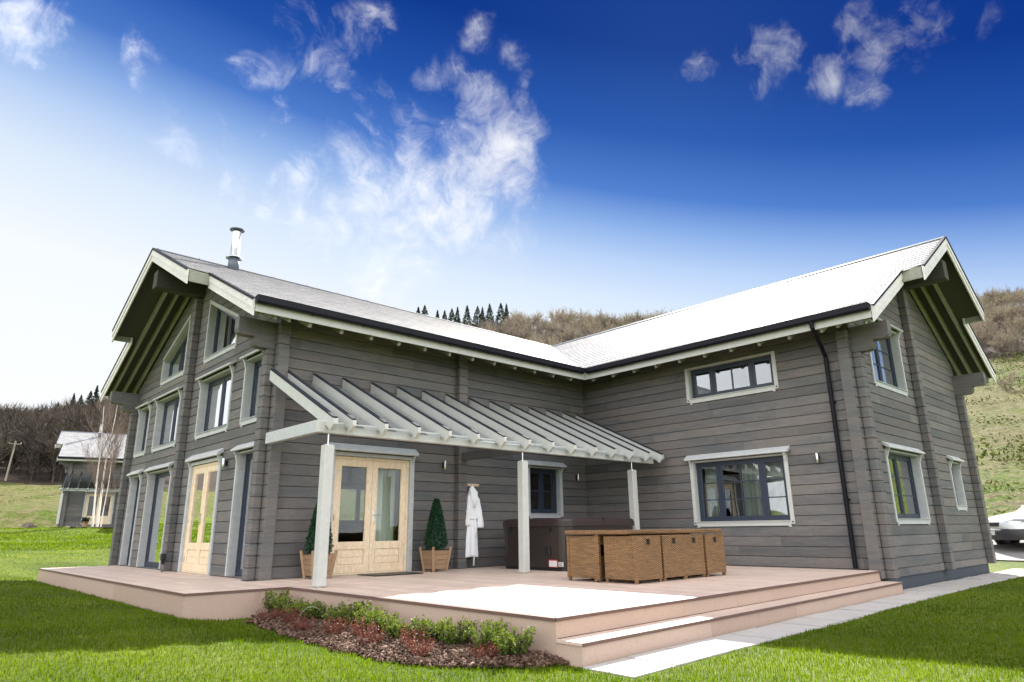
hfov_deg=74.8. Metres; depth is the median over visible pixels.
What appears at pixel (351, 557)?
door
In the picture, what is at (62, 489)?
pergola
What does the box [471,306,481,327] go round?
conifer tree
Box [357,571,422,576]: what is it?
doormat
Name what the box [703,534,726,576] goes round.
wicker chair
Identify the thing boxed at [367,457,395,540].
curtain
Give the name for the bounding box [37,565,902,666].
terrace deck
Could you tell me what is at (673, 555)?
wicker chair
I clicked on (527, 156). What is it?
sky
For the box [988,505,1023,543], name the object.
parked car
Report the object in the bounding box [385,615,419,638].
hedge shrub
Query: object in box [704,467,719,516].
curtain
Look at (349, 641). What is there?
bark mulch
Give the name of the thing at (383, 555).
door
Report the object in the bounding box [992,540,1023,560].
driveway
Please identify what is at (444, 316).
conifer tree
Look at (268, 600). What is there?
hedge shrub
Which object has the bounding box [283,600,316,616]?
hedge shrub
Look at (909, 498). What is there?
window
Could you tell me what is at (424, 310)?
conifer tree
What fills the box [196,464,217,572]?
door
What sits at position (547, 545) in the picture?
hot tub
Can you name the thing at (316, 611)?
hedge shrub
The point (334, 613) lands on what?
hedge shrub
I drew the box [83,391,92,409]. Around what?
conifer tree
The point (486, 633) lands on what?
hedge shrub
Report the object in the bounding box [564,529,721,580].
wicker table
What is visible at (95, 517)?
door
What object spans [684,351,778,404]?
window
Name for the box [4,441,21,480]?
utility pole
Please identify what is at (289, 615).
red shrub
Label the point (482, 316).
conifer tree
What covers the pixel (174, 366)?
window
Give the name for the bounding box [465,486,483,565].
bathrobe
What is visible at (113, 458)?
birch tree
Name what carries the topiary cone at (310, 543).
in the planter at (307, 561)
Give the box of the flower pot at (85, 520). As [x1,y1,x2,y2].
[81,516,90,527]
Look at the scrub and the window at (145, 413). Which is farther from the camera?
the scrub
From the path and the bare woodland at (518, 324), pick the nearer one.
the path
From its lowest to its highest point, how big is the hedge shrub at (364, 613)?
0.297 m
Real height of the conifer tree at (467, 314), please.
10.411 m
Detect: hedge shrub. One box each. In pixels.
[261,589,292,611]
[269,594,304,614]
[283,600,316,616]
[299,599,332,619]
[321,603,353,622]
[338,599,371,624]
[354,604,387,629]
[366,610,399,632]
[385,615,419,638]
[410,614,451,640]
[435,615,478,644]
[465,617,510,649]
[491,626,535,654]
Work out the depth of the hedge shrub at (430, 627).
6.57 m
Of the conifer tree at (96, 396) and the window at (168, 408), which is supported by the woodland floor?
the conifer tree at (96, 396)
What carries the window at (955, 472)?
in the log house at (840, 391)
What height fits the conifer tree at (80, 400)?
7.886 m
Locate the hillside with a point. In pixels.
(42, 511)
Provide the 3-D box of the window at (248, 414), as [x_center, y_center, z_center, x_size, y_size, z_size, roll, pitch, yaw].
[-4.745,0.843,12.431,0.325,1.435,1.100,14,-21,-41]
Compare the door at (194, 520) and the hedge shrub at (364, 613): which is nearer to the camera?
the hedge shrub at (364, 613)
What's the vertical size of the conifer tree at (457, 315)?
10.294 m
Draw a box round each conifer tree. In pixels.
[76,395,83,406]
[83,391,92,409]
[90,385,99,403]
[421,305,427,314]
[442,311,447,319]
[448,309,455,321]
[455,306,460,323]
[462,305,472,325]
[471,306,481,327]
[479,307,484,326]
[485,303,497,331]
[494,303,506,333]
[500,304,510,333]
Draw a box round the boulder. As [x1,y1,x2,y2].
[21,523,36,527]
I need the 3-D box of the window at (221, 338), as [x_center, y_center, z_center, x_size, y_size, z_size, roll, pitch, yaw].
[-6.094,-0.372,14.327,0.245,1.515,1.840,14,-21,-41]
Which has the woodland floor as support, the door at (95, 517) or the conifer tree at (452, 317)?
the conifer tree at (452, 317)
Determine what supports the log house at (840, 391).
on the lawn at (1000, 565)
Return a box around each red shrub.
[255,608,281,621]
[279,606,303,622]
[289,613,316,630]
[321,614,349,634]
[349,616,376,635]
[353,622,385,643]
[399,624,427,645]
[404,632,435,656]
[468,641,500,657]
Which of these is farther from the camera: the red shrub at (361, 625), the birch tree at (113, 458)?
the birch tree at (113, 458)
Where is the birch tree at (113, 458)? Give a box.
[78,396,129,526]
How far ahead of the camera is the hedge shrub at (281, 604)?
8.75 m
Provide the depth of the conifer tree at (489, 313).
180.30 m
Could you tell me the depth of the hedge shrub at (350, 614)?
7.68 m
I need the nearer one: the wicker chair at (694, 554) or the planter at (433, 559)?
the wicker chair at (694, 554)
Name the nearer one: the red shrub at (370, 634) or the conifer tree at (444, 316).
the red shrub at (370, 634)
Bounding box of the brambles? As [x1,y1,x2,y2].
[0,350,1023,526]
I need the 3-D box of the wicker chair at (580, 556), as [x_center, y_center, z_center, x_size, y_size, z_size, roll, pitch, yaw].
[1.240,3.300,10.198,0.570,0.648,0.576,14,-21,-41]
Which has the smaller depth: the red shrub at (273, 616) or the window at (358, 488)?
the red shrub at (273, 616)
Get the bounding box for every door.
[84,494,99,523]
[99,494,112,523]
[183,466,206,571]
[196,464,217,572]
[331,458,372,573]
[368,461,406,571]
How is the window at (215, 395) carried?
in the log house at (840, 391)
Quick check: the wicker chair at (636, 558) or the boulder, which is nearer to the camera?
the wicker chair at (636, 558)
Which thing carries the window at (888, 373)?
in the log house at (840, 391)
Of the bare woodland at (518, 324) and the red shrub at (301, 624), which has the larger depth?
the bare woodland at (518, 324)
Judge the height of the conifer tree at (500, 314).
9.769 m
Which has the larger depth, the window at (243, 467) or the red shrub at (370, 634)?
the window at (243, 467)
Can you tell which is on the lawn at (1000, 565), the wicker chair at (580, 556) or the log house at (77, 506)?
the log house at (77, 506)
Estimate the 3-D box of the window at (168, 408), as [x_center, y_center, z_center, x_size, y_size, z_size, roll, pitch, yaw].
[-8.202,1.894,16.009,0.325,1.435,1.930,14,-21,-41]
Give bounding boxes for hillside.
[0,354,1023,527]
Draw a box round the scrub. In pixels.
[970,286,1023,390]
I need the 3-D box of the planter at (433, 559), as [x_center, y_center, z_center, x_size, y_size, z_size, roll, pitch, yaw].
[-1.468,4.180,12.840,0.481,0.456,0.481,14,-21,-41]
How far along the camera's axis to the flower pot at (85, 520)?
40.45 m
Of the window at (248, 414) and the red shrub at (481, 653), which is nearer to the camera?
the red shrub at (481, 653)
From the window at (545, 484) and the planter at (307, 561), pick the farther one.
the window at (545, 484)
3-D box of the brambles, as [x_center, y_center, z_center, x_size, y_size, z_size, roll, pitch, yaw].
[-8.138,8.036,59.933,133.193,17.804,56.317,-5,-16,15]
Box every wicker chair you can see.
[566,535,604,581]
[603,535,662,583]
[660,535,686,580]
[671,534,705,578]
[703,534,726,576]
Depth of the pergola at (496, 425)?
12.18 m
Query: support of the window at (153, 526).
in the log house at (840, 391)
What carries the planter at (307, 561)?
on the terrace deck
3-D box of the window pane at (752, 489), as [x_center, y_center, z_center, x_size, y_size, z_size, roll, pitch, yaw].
[5.226,3.096,13.778,0.064,1.500,1.050,14,-21,-41]
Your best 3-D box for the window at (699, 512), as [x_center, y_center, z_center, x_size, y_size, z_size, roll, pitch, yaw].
[4.712,3.060,13.876,0.295,1.545,2.360,14,-21,-41]
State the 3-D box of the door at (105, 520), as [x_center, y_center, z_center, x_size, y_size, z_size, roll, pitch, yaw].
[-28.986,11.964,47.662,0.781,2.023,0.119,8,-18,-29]
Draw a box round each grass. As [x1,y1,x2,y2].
[0,513,363,550]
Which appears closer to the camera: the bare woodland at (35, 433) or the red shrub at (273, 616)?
the red shrub at (273, 616)
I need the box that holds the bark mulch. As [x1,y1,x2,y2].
[244,611,568,668]
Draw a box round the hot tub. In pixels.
[503,518,633,570]
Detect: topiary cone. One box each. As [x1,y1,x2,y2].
[304,501,333,554]
[423,498,447,549]
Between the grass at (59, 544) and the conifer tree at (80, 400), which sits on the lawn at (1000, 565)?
the grass at (59, 544)
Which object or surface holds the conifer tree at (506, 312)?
on the woodland floor
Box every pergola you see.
[56,472,119,523]
[265,368,663,587]
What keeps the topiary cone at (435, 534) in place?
in the planter at (433, 559)
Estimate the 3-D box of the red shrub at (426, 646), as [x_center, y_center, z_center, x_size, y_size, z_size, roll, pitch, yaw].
[-0.819,2.722,5.979,0.283,0.203,0.316,0,-16,-3]
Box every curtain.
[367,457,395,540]
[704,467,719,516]
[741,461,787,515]
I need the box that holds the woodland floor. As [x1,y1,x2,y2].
[0,308,1023,491]
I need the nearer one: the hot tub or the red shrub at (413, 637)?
the red shrub at (413, 637)
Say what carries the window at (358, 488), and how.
in the log house at (840, 391)
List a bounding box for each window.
[119,469,143,565]
[133,399,152,458]
[136,461,173,568]
[151,385,182,452]
[160,314,191,386]
[194,359,236,440]
[203,300,239,364]
[224,441,253,575]
[239,349,262,426]
[339,486,364,523]
[525,460,566,518]
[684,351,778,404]
[684,446,795,527]
[863,317,907,396]
[881,441,930,525]
[946,455,967,510]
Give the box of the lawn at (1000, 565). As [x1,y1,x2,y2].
[0,528,1023,681]
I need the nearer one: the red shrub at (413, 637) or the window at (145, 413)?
the red shrub at (413, 637)
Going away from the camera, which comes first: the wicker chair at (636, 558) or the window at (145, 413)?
the wicker chair at (636, 558)
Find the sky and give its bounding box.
[0,0,1023,410]
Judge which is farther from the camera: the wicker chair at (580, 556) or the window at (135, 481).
the window at (135, 481)
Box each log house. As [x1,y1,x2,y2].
[55,423,126,526]
[100,227,996,589]
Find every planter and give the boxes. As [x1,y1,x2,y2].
[300,550,337,579]
[419,546,451,571]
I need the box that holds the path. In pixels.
[582,569,1023,677]
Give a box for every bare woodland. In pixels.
[0,395,129,481]
[456,306,680,345]
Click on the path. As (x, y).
(645, 663)

